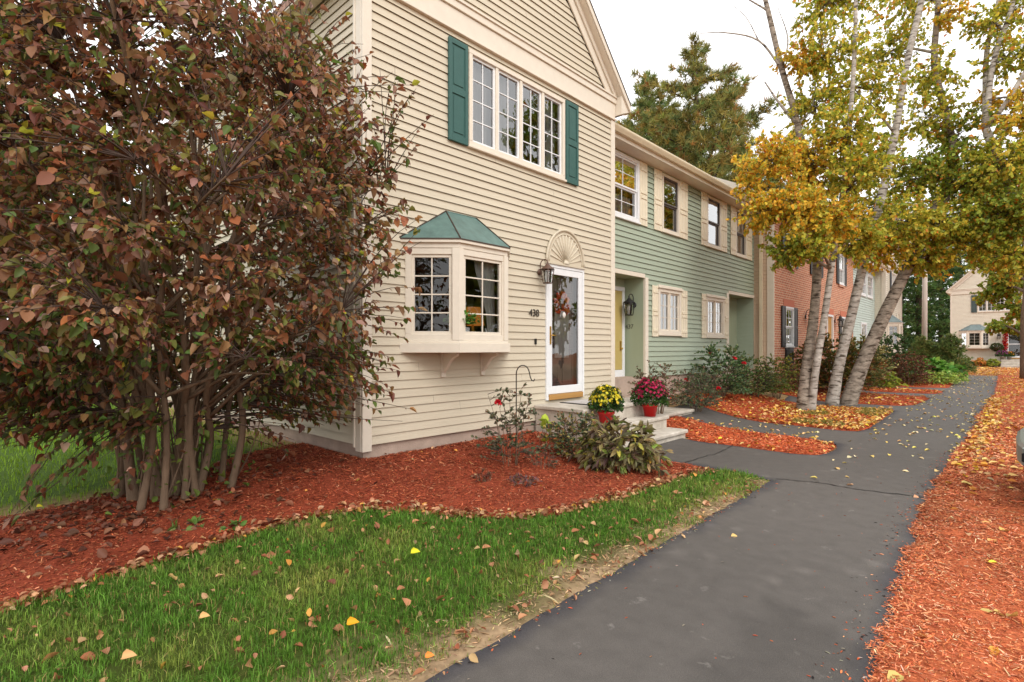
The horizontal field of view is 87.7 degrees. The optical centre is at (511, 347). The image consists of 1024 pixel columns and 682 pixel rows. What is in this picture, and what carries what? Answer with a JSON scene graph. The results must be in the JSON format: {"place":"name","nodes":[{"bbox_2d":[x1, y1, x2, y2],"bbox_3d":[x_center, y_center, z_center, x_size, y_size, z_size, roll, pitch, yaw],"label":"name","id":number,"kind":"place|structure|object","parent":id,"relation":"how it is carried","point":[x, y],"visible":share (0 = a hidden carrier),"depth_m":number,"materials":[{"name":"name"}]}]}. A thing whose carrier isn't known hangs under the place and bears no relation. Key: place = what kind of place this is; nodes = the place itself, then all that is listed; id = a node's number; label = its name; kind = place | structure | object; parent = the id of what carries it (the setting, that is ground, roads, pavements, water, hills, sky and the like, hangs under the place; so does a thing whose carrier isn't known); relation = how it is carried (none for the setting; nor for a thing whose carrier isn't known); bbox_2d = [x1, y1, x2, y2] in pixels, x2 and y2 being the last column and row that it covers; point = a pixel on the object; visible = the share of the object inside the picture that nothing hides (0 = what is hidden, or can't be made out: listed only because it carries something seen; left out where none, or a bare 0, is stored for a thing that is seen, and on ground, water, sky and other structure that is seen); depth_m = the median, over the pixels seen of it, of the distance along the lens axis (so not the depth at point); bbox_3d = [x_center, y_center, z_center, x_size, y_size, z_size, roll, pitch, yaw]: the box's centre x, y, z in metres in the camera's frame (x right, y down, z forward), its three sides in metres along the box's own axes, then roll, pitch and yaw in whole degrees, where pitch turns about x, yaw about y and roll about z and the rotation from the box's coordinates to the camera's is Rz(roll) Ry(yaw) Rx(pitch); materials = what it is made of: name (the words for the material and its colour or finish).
{"place":"outdoors","nodes":[
{"label":"outdoors","id":0,"kind":"place"},
{"bbox_2d":[0,472,769,681],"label":"lawn","id":1,"kind":"structure","parent":0,"point":[440,666],"depth_m":2.85,"materials":[{"name":"plant"}]},
{"bbox_2d":[121,649,136,658],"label":"fallen leaf","id":2,"kind":"object","parent":1,"relation":"on","point":[127,653],"visible":1,"depth_m":2.35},
{"bbox_2d":[0,465,719,614],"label":"fallen leaves","id":3,"kind":"object","parent":1,"relation":"on","point":[162,554],"depth_m":4.32,"materials":[{"name":"plant"}]},
{"bbox_2d":[3,470,758,681],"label":"fallen leaves","id":4,"kind":"object","parent":1,"relation":"on","point":[473,656],"depth_m":3.04,"materials":[{"name":"plant"}]},
{"bbox_2d":[315,477,766,681],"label":"dry thatch","id":5,"kind":"object","parent":1,"relation":"on","point":[498,613],"visible":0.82,"depth_m":2.95,"materials":[{"name":"beige plant"}]},
{"bbox_2d":[466,307,483,331],"bbox_3d":[-0.563,-0.280,7.661,0.340,0.600,0.340,0,0,44],"label":"table lamp","id":6,"kind":"object","parent":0,"point":[475,309],"visible":0.33,"depth_m":7.56,"materials":[{"name":"orange metal"}]},
{"bbox_2d":[0,361,997,601],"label":"ground","id":7,"kind":"structure","parent":0,"point":[62,496],"depth_m":6.28,"materials":[{"name":"plant"}]},
{"bbox_2d":[0,111,67,386],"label":"leafy tree","id":8,"kind":"object","parent":7,"relation":"on","point":[2,288],"visible":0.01,"depth_m":18.03,"materials":[{"name":"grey plant"}]},
{"bbox_2d":[8,143,152,386],"bbox_3d":[-12.351,-2.303,16.130,6.482,7.667,5.695,0,0,44],"label":"leafy tree","id":9,"kind":"object","parent":7,"relation":"on","point":[70,188],"visible":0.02,"depth_m":15.05,"materials":[{"name":"grey plant"}]},
{"bbox_2d":[0,393,295,515],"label":"grass","id":10,"kind":"structure","parent":7,"relation":"on","point":[56,454],"depth_m":6.42,"materials":[{"name":"plant"}]},
{"bbox_2d":[0,451,376,576],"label":"fallen leaves","id":11,"kind":"object","parent":7,"relation":"on","point":[103,553],"visible":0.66,"depth_m":4.28,"materials":[{"name":"brown plant"}]},
{"bbox_2d":[0,0,432,528],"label":"bronze shrub","id":12,"kind":"object","parent":7,"relation":"on","point":[265,160],"visible":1,"depth_m":4.05,"materials":[{"name":"brown plant"}]},
{"bbox_2d":[0,430,709,607],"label":"mulch bed","id":13,"kind":"object","parent":7,"relation":"on","point":[453,483],"visible":0.71,"depth_m":4.84,"materials":[{"name":"wood"}]},
{"bbox_2d":[167,515,205,530],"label":"weed plant","id":14,"kind":"object","parent":13,"relation":"on","point":[194,520],"visible":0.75,"depth_m":4.05,"materials":[{"name":"green plant"}]},
{"bbox_2d":[219,516,246,531],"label":"weed plant","id":15,"kind":"object","parent":13,"relation":"on","point":[236,523],"visible":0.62,"depth_m":4.06,"materials":[{"name":"green plant"}]},
{"bbox_2d":[19,436,691,617],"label":"fallen leaves","id":16,"kind":"object","parent":13,"relation":"on","point":[24,592],"depth_m":4.58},
{"bbox_2d":[471,468,494,482],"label":"dry plant","id":17,"kind":"object","parent":13,"relation":"on","point":[484,476],"visible":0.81,"depth_m":5.43,"materials":[{"name":"brown plant"}]},
{"bbox_2d":[471,382,551,465],"bbox_3d":[-0.034,0.893,6.047,0.818,1.000,0.797,0,0,-44],"label":"rose bush","id":18,"kind":"object","parent":13,"relation":"on","point":[494,446],"visible":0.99,"depth_m":5.99,"materials":[{"name":"green plant"}]},
{"bbox_2d":[507,473,542,486],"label":"dry plant","id":19,"kind":"object","parent":13,"relation":"on","point":[514,480],"visible":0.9,"depth_m":5.37,"materials":[{"name":"brown plant"}]},
{"bbox_2d":[516,365,534,463],"bbox_3d":[0.154,0.858,6.075,0.223,1.325,0.014,0,0,-3],"label":"shepherd hook","id":20,"kind":"object","parent":13,"relation":"on","point":[516,395],"visible":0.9,"depth_m":6.06,"materials":[{"name":"metal"}]},
{"bbox_2d":[524,447,561,468],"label":"dry plant","id":21,"kind":"object","parent":13,"relation":"on","point":[552,461],"visible":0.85,"depth_m":6.07,"materials":[{"name":"brown plant"}]},
{"bbox_2d":[537,414,556,443],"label":"hosta plant","id":22,"kind":"object","parent":13,"relation":"on","point":[544,419],"visible":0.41,"depth_m":7.10,"materials":[{"name":"green plant"}]},
{"bbox_2d":[537,409,615,458],"bbox_3d":[0.834,1.095,6.540,0.977,0.656,0.854,0,0,31],"label":"shrub","id":23,"kind":"object","parent":13,"relation":"on","point":[562,436],"visible":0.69,"depth_m":6.54,"materials":[{"name":"green plant"}]},
{"bbox_2d":[564,414,672,477],"bbox_3d":[1.254,1.112,6.178,1.218,0.701,0.959,0,0,31],"label":"shrub","id":24,"kind":"object","parent":13,"relation":"on","point":[642,451],"visible":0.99,"depth_m":5.99,"materials":[{"name":"green plant"}]},
{"bbox_2d":[152,0,631,458],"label":"gabled house","id":25,"kind":"structure","parent":7,"relation":"on","point":[505,185],"depth_m":7.28,"materials":[{"name":"beige"}]},
{"bbox_2d":[399,210,510,376],"bbox_3d":[-0.511,-0.685,6.765,0.557,2.110,1.870,0,0,44],"label":"bay window","id":26,"kind":"structure","parent":25,"relation":"in","point":[459,238],"depth_m":6.41,"materials":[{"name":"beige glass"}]},
{"bbox_2d":[443,306,479,331],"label":"window plant","id":27,"kind":"object","parent":26,"relation":"in","point":[469,318],"depth_m":6.50,"materials":[{"name":"green plant"}]},
{"bbox_2d":[467,48,566,182],"bbox_3d":[0.080,-3.288,7.807,0.220,1.305,2.080,0,0,44],"label":"window","id":28,"kind":"structure","parent":25,"relation":"in","point":[488,94],"depth_m":7.70,"materials":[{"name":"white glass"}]},
{"bbox_2d":[537,259,553,283],"bbox_3d":[0.511,-1.143,7.970,0.262,0.377,0.212,0,0,44],"label":"wall lantern","id":29,"kind":"object","parent":25,"relation":"attached to","point":[546,267],"depth_m":7.95,"materials":[{"name":"brown metal"}]},
{"bbox_2d":[552,275,575,385],"bbox_3d":[0.762,-0.250,8.608,0.052,2.020,0.880,0,0,44],"label":"inner door","id":30,"kind":"structure","parent":25,"relation":"in","point":[563,369],"depth_m":8.73,"materials":[{"name":"paint"}]},
{"bbox_2d":[553,291,570,315],"bbox_3d":[0.796,-0.693,8.543,0.095,0.427,0.398,0,0,41],"label":"door wreath","id":31,"kind":"object","parent":30,"relation":"attached to","point":[566,306],"depth_m":8.55,"materials":[{"name":"fabric"}]},
{"bbox_2d":[555,311,568,357],"bbox_3d":[0.789,-0.220,8.550,0.149,0.760,0.314,0,0,24],"label":"ghost cloth","id":32,"kind":"object","parent":31,"relation":"hanging from","point":[562,334],"visible":0.99,"depth_m":8.53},
{"bbox_2d":[548,268,581,393],"bbox_3d":[0.867,-0.260,8.509,0.086,1.960,0.870,0,0,44],"label":"storm door","id":33,"kind":"structure","parent":25,"relation":"in","point":[577,387],"depth_m":8.58,"materials":[{"name":"white glass"}]},
{"bbox_2d":[534,398,687,447],"bbox_3d":[1.530,1.212,8.112,1.530,0.715,1.880,0,0,44],"label":"concrete stoop","id":34,"kind":"object","parent":7,"relation":"on","point":[663,432],"visible":0.39,"depth_m":7.92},
{"bbox_2d":[560,399,621,404],"bbox_3d":[1.250,0.846,8.405,0.540,0.014,0.920,0,0,44],"label":"door mat","id":35,"kind":"object","parent":34,"relation":"on","point":[583,402],"depth_m":8.22,"materials":[{"name":"white"}]},
{"bbox_2d":[587,384,624,423],"bbox_3d":[1.317,0.789,7.475,0.546,0.568,0.520,0,0,-40],"label":"potted chrysanthemum","id":36,"kind":"object","parent":34,"relation":"on","point":[599,396],"visible":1,"depth_m":7.36,"materials":[{"name":"yellow plant"}]},
{"bbox_2d":[630,377,669,416],"bbox_3d":[2.167,0.764,8.363,0.621,0.617,0.637,0,0,-30],"label":"potted chrysanthemum","id":37,"kind":"object","parent":34,"relation":"on","point":[644,388],"visible":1,"depth_m":8.24,"materials":[{"name":"pink plant"}]},
{"bbox_2d":[616,70,689,152],"bbox_3d":[8.489,-8.031,33.393,11.311,19.506,10.580,0,0,44],"label":"pine tree","id":38,"kind":"object","parent":7,"relation":"on","point":[644,101],"visible":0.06,"depth_m":33.19,"materials":[{"name":"green plant"}]},
{"bbox_2d":[624,397,694,417],"bbox_3d":[2.399,1.260,10.294,1.620,0.520,1.780,0,0,44],"label":"entry landing","id":39,"kind":"object","parent":7,"relation":"on","point":[671,411],"visible":0.17,"depth_m":10.06,"materials":[{"name":"concrete"}]},
{"bbox_2d":[587,122,753,397],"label":"townhouse","id":40,"kind":"structure","parent":7,"relation":"on","point":[684,270],"depth_m":12.29,"materials":[{"name":"green"}]},
{"bbox_2d":[615,290,622,376],"bbox_3d":[2.063,-0.150,11.097,0.075,2.116,0.896,0,0,44],"label":"front door","id":41,"kind":"structure","parent":40,"relation":"in","point":[618,294],"depth_m":11.33,"materials":[{"name":"wood"}]},
{"bbox_2d":[615,150,640,224],"bbox_3d":[2.168,-3.197,10.653,0.220,1.305,1.220,0,0,44],"label":"window","id":42,"kind":"structure","parent":40,"relation":"in","point":[627,169],"depth_m":10.78,"materials":[{"name":"white glass"}]},
{"bbox_2d":[623,294,635,315],"bbox_3d":[2.491,-0.913,11.275,0.264,0.471,0.328,0,0,44],"label":"wall lantern","id":43,"kind":"object","parent":40,"relation":"attached to","point":[629,301],"depth_m":11.24,"materials":[{"name":"black paint"}]},
{"bbox_2d":[657,284,683,335],"bbox_3d":[3.504,-0.820,12.045,0.235,1.110,1.160,0,0,44],"label":"window","id":44,"kind":"structure","parent":40,"relation":"in","point":[669,291],"depth_m":11.99,"materials":[{"name":"beige wood"}]},
{"bbox_2d":[661,173,680,237],"bbox_3d":[3.564,-3.197,12.050,0.125,1.305,0.850,0,0,44],"label":"window","id":45,"kind":"structure","parent":40,"relation":"in","point":[676,207],"depth_m":12.21,"materials":[{"name":"beige wood"}]},
{"bbox_2d":[705,195,721,250],"bbox_3d":[5.181,-3.197,13.749,0.125,1.305,0.900,0,0,44],"label":"window","id":46,"kind":"structure","parent":40,"relation":"in","point":[713,205],"depth_m":13.79,"materials":[{"name":"white glass"}]},
{"bbox_2d":[706,294,726,337],"bbox_3d":[5.248,-0.800,13.809,0.140,1.110,1.200,0,0,44],"label":"window","id":47,"kind":"structure","parent":40,"relation":"in","point":[715,303],"depth_m":13.79,"materials":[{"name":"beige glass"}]},
{"bbox_2d":[735,209,747,258],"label":"window","id":48,"kind":"structure","parent":40,"relation":"in","point":[741,241],"depth_m":15.16,"materials":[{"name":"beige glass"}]},
{"bbox_2d":[667,366,733,411],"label":"rose bush","id":49,"kind":"object","parent":7,"relation":"on","point":[695,395],"visible":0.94,"depth_m":10.49,"materials":[{"name":"green plant"}]},
{"bbox_2d":[615,30,819,191],"bbox_3d":[9.062,-6.972,27.791,13.392,17.388,13.683,0,0,44],"label":"pine tree","id":50,"kind":"object","parent":7,"relation":"on","point":[687,135],"visible":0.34,"depth_m":25.31,"materials":[{"name":"green plant"}]},
{"bbox_2d":[667,415,836,454],"bbox_3d":[3.177,1.315,8.757,1.563,0.244,3.847,0,0,-41],"label":"mulch bed","id":51,"kind":"object","parent":7,"relation":"on","point":[708,432],"visible":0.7,"depth_m":8.09,"materials":[{"name":"wood"}]},
{"bbox_2d":[669,416,834,451],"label":"fallen leaves","id":52,"kind":"object","parent":51,"relation":"on","point":[816,436],"visible":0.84,"depth_m":8.03,"materials":[{"name":"orange plant"}]},
{"bbox_2d":[649,177,856,385],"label":"brick townhouse","id":53,"kind":"structure","parent":7,"relation":"on","point":[782,297],"depth_m":16.35,"materials":[{"name":"red brick"}]},
{"bbox_2d":[784,306,794,347],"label":"window","id":54,"kind":"structure","parent":53,"relation":"in","point":[789,310],"depth_m":16.61,"materials":[{"name":"white glass"}]},
{"bbox_2d":[840,254,844,285],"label":"window","id":55,"kind":"structure","parent":53,"relation":"in","point":[841,257],"depth_m":21.53,"materials":[{"name":"white glass"}]},
{"bbox_2d":[749,353,800,398],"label":"shrub","id":56,"kind":"object","parent":7,"relation":"on","point":[787,376],"visible":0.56,"depth_m":13.51,"materials":[{"name":"green plant"}]},
{"bbox_2d":[670,392,892,430],"bbox_3d":[6.441,1.253,12.383,3.968,0.382,5.979,0,0,44],"label":"mulch bed","id":57,"kind":"object","parent":7,"relation":"on","point":[743,411],"visible":0.46,"depth_m":11.21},
{"bbox_2d":[688,341,760,397],"bbox_3d":[4.852,0.527,12.378,1.680,1.395,1.669,0,0,15],"label":"rose bush","id":58,"kind":"object","parent":57,"relation":"on","point":[735,387],"visible":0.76,"depth_m":12.18,"materials":[{"name":"green plant"}]},
{"bbox_2d":[724,354,796,397],"bbox_3d":[5.961,0.719,13.078,1.600,1.122,1.663,0,0,-2],"label":"shrub","id":59,"kind":"object","parent":57,"relation":"on","point":[772,381],"visible":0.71,"depth_m":12.91,"materials":[{"name":"green plant"}]},
{"bbox_2d":[694,389,892,430],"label":"fallen leaves","id":60,"kind":"object","parent":57,"relation":"on","point":[872,420],"visible":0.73,"depth_m":10.84,"materials":[{"name":"yellow plant"}]},
{"bbox_2d":[700,0,924,410],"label":"birch tree","id":61,"kind":"object","parent":57,"relation":"on","point":[803,204],"visible":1,"depth_m":11.53,"materials":[{"name":"yellow plant"}]},
{"bbox_2d":[792,406,890,426],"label":"fallen leaves","id":62,"kind":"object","parent":57,"relation":"on","point":[867,410],"depth_m":10.94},
{"bbox_2d":[774,388,929,405],"bbox_3d":[9.574,1.268,15.144,3.504,0.323,4.140,0,0,44],"label":"mulch bed","id":63,"kind":"object","parent":7,"relation":"on","point":[877,402],"visible":0.4,"depth_m":14.40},
{"bbox_2d":[784,363,825,388],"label":"shrub","id":64,"kind":"object","parent":63,"relation":"on","point":[795,381],"visible":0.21,"depth_m":15.06,"materials":[{"name":"green plant"}]},
{"bbox_2d":[784,332,895,392],"bbox_3d":[9.601,0.470,15.919,3.455,1.912,2.744,0,0,-18],"label":"shrub","id":65,"kind":"object","parent":63,"relation":"on","point":[827,363],"visible":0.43,"depth_m":15.51,"materials":[{"name":"green plant"}]},
{"bbox_2d":[853,254,886,356],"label":"townhouse","id":66,"kind":"structure","parent":7,"relation":"on","point":[865,319],"depth_m":25.29,"materials":[{"name":"white"}]},
{"bbox_2d":[866,274,872,298],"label":"window","id":67,"kind":"structure","parent":66,"relation":"in","point":[869,291],"depth_m":26.01,"materials":[{"name":"white glass"}]},
{"bbox_2d":[855,217,904,362],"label":"gabled house","id":68,"kind":"structure","parent":7,"relation":"on","point":[884,281],"depth_m":26.91,"materials":[{"name":"grey"}]},
{"bbox_2d":[887,315,903,348],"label":"bay window","id":69,"kind":"structure","parent":68,"relation":"in","point":[896,324],"depth_m":26.94,"materials":[{"name":"white wood"}]},
{"bbox_2d":[829,381,941,393],"bbox_3d":[12.286,1.268,17.962,3.494,0.328,2.127,0,0,44],"label":"mulch bed","id":70,"kind":"object","parent":7,"relation":"on","point":[908,391],"visible":0.42,"depth_m":17.11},
{"bbox_2d":[833,334,898,381],"bbox_3d":[12.352,0.456,18.874,2.142,1.913,2.032,0,0,41],"label":"shrub","id":71,"kind":"object","parent":70,"relation":"on","point":[880,350],"visible":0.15,"depth_m":18.44,"materials":[{"name":"green plant"}]},
{"bbox_2d":[873,372,908,387],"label":"hosta plant","id":72,"kind":"object","parent":70,"relation":"on","point":[891,384],"visible":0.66,"depth_m":18.45,"materials":[{"name":"green plant"}]},
{"bbox_2d":[777,367,1019,404],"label":"fallen leaves","id":73,"kind":"object","parent":7,"relation":"on","point":[1013,370],"visible":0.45,"depth_m":18.36,"materials":[{"name":"orange plant"}]},
{"bbox_2d":[866,379,952,387],"bbox_3d":[17.981,1.279,23.958,3.379,0.304,12.500,0,0,44],"label":"mulch bed","id":74,"kind":"object","parent":7,"relation":"on","point":[931,385],"visible":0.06,"depth_m":19.58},
{"bbox_2d":[856,332,927,374],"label":"shrub","id":75,"kind":"object","parent":74,"relation":"on","point":[888,341],"visible":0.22,"depth_m":21.00,"materials":[{"name":"green plant"}]},
{"bbox_2d":[886,351,937,384],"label":"shrub","id":76,"kind":"object","parent":74,"relation":"on","point":[919,375],"visible":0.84,"depth_m":19.67,"materials":[{"name":"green plant"}]},
{"bbox_2d":[896,370,969,384],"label":"ground cover plant","id":77,"kind":"object","parent":74,"relation":"on","point":[943,377],"visible":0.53,"depth_m":20.20,"materials":[{"name":"green plant"}]},
{"bbox_2d":[906,356,968,377],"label":"hosta plant","id":78,"kind":"object","parent":74,"relation":"on","point":[939,364],"visible":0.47,"depth_m":22.78,"materials":[{"name":"green plant"}]},
{"bbox_2d":[822,0,1017,405],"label":"birch tree","id":79,"kind":"object","parent":7,"relation":"on","point":[936,228],"visible":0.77,"depth_m":13.02,"materials":[{"name":"yellow plant"}]},
{"bbox_2d":[897,193,945,352],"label":"spruce tree","id":80,"kind":"object","parent":7,"relation":"on","point":[910,302],"visible":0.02,"depth_m":65.27,"materials":[{"name":"green plant"}]},
{"bbox_2d":[908,335,938,361],"bbox_3d":[25.032,0.465,32.113,2.228,2.569,2.367,0,0,44],"label":"conical evergreen","id":81,"kind":"object","parent":7,"relation":"on","point":[923,346],"visible":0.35,"depth_m":31.98,"materials":[{"name":"green plant"}]},
{"bbox_2d":[922,249,927,339],"bbox_3d":[26.743,-2.830,32.737,2.817,8.601,0.303,0,0,12],"label":"utility pole","id":82,"kind":"object","parent":7,"relation":"on","point":[924,302],"visible":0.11,"depth_m":32.89,"materials":[{"name":"grey wood"}]},
{"bbox_2d":[902,198,949,355],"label":"spruce tree","id":83,"kind":"object","parent":7,"relation":"on","point":[915,308],"visible":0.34,"depth_m":57.05,"materials":[{"name":"plant"}]},
{"bbox_2d":[905,244,970,350],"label":"spruce tree","id":84,"kind":"object","parent":7,"relation":"on","point":[946,282],"visible":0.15,"depth_m":61.04,"materials":[{"name":"green plant"}]},
{"bbox_2d":[861,368,1023,681],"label":"mulch bed","id":85,"kind":"object","parent":7,"relation":"on","point":[953,582],"visible":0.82,"depth_m":3.18,"materials":[{"name":"wood"}]},
{"bbox_2d":[731,377,1023,681],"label":"fallen leaves","id":86,"kind":"object","parent":85,"relation":"on","point":[994,408],"depth_m":7.59,"materials":[{"name":"plant"}]},
{"bbox_2d":[946,0,1023,286],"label":"birch tree","id":87,"kind":"object","parent":85,"relation":"on","point":[1008,201],"visible":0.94,"depth_m":12.25,"materials":[{"name":"yellow plant"}]},
{"bbox_2d":[935,195,968,340],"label":"spruce tree","id":88,"kind":"object","parent":7,"relation":"on","point":[962,273],"visible":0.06,"depth_m":79.27,"materials":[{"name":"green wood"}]},
{"bbox_2d":[927,331,978,371],"bbox_3d":[25.721,0.370,31.196,2.517,2.703,2.566,0,0,44],"label":"conical evergreen","id":89,"kind":"object","parent":7,"relation":"on","point":[950,349],"visible":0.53,"depth_m":30.87,"materials":[{"name":"green plant"}]},
{"bbox_2d":[941,358,977,372],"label":"shrub","id":90,"kind":"object","parent":7,"relation":"on","point":[965,363],"visible":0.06,"depth_m":27.66,"materials":[{"name":"green plant"}]},
{"bbox_2d":[971,357,986,366],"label":"shrub","id":91,"kind":"object","parent":7,"relation":"on","point":[978,362],"visible":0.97,"depth_m":38.82,"materials":[{"name":"orange plant"}]},
{"bbox_2d":[946,267,1022,366],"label":"gabled house","id":92,"kind":"structure","parent":7,"relation":"on","point":[969,317],"depth_m":40.09,"materials":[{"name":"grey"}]},
{"bbox_2d":[959,324,989,347],"bbox_3d":[34.613,-0.840,39.900,1.870,1.800,0.557,0,0,44],"label":"bay window","id":93,"kind":"structure","parent":92,"relation":"in","point":[977,328],"depth_m":39.79,"materials":[{"name":"white wood"}]},
{"bbox_2d":[977,296,1013,312],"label":"window","id":94,"kind":"structure","parent":92,"relation":"in","point":[987,306],"depth_m":39.60,"materials":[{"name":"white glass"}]},
{"bbox_2d":[989,338,1003,351],"bbox_3d":[35.389,-0.234,38.947,0.832,1.108,0.731,0,0,44],"label":"hanging basket","id":95,"kind":"object","parent":92,"relation":"hanging from","point":[995,348],"visible":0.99,"depth_m":38.84,"materials":[{"name":"green plant"}]},
{"bbox_2d":[1009,334,1019,355],"bbox_3d":[36.456,-0.250,38.628,0.880,2.020,0.052,0,0,44],"label":"door","id":96,"kind":"structure","parent":92,"relation":"in","point":[1014,341],"depth_m":38.65,"materials":[{"name":"clear glass"}]},
{"bbox_2d":[950,173,1023,378],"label":"maple tree","id":97,"kind":"object","parent":7,"relation":"on","point":[998,288],"visible":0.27,"depth_m":25.20,"materials":[{"name":"green plant"}]},
{"bbox_2d":[986,358,1001,366],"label":"shrub","id":98,"kind":"object","parent":7,"relation":"on","point":[993,362],"visible":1,"depth_m":38.33,"materials":[{"name":"green plant"}]},
{"bbox_2d":[1001,359,1019,367],"bbox_3d":[35.795,1.190,37.774,1.700,0.660,1.880,0,0,44],"label":"concrete stoop","id":99,"kind":"object","parent":7,"relation":"on","point":[1006,363],"visible":0.51,"depth_m":37.65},
{"bbox_2d":[995,350,1009,359],"bbox_3d":[35.339,0.494,38.433,0.856,0.733,0.838,0,0,-31],"label":"potted chrysanthemum","id":100,"kind":"object","parent":99,"relation":"on","point":[999,353],"visible":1,"depth_m":38.33,"materials":[{"name":"purple plant"}]},
{"bbox_2d":[3,0,1023,349],"label":"sky","id":101,"kind":"structure","parent":0,"point":[641,34],"materials":[{"name":"white"}]},
{"bbox_2d":[627,360,689,413],"bbox_3d":[2.561,0.774,9.555,1.022,1.100,1.076,0,0,-18],"label":"rose bush","id":102,"kind":"object","parent":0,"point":[665,383],"visible":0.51,"depth_m":9.52,"materials":[{"name":"green plant"}]},
{"bbox_2d":[425,375,997,681],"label":"path","id":103,"kind":"structure","parent":0,"point":[797,567],"depth_m":3.23,"materials":[{"name":"asphalt"}]},
{"bbox_2d":[447,445,949,679],"bbox_3d":[2.842,1.404,4.700,1.490,0.016,7.788,0,0,44],"label":"bark debris","id":104,"kind":"object","parent":103,"relation":"on","point":[824,587],"visible":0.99,"depth_m":3.01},
{"bbox_2d":[721,375,997,484],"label":"fallen leaves","id":105,"kind":"object","parent":103,"relation":"on","point":[958,436],"visible":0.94,"depth_m":9.56,"materials":[{"name":"yellow plant"}]},
{"bbox_2d":[1016,428,1023,465],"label":"parked car","id":106,"kind":"object","parent":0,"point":[1020,445],"visible":1,"depth_m":4.70,"materials":[{"name":"silver metal"}]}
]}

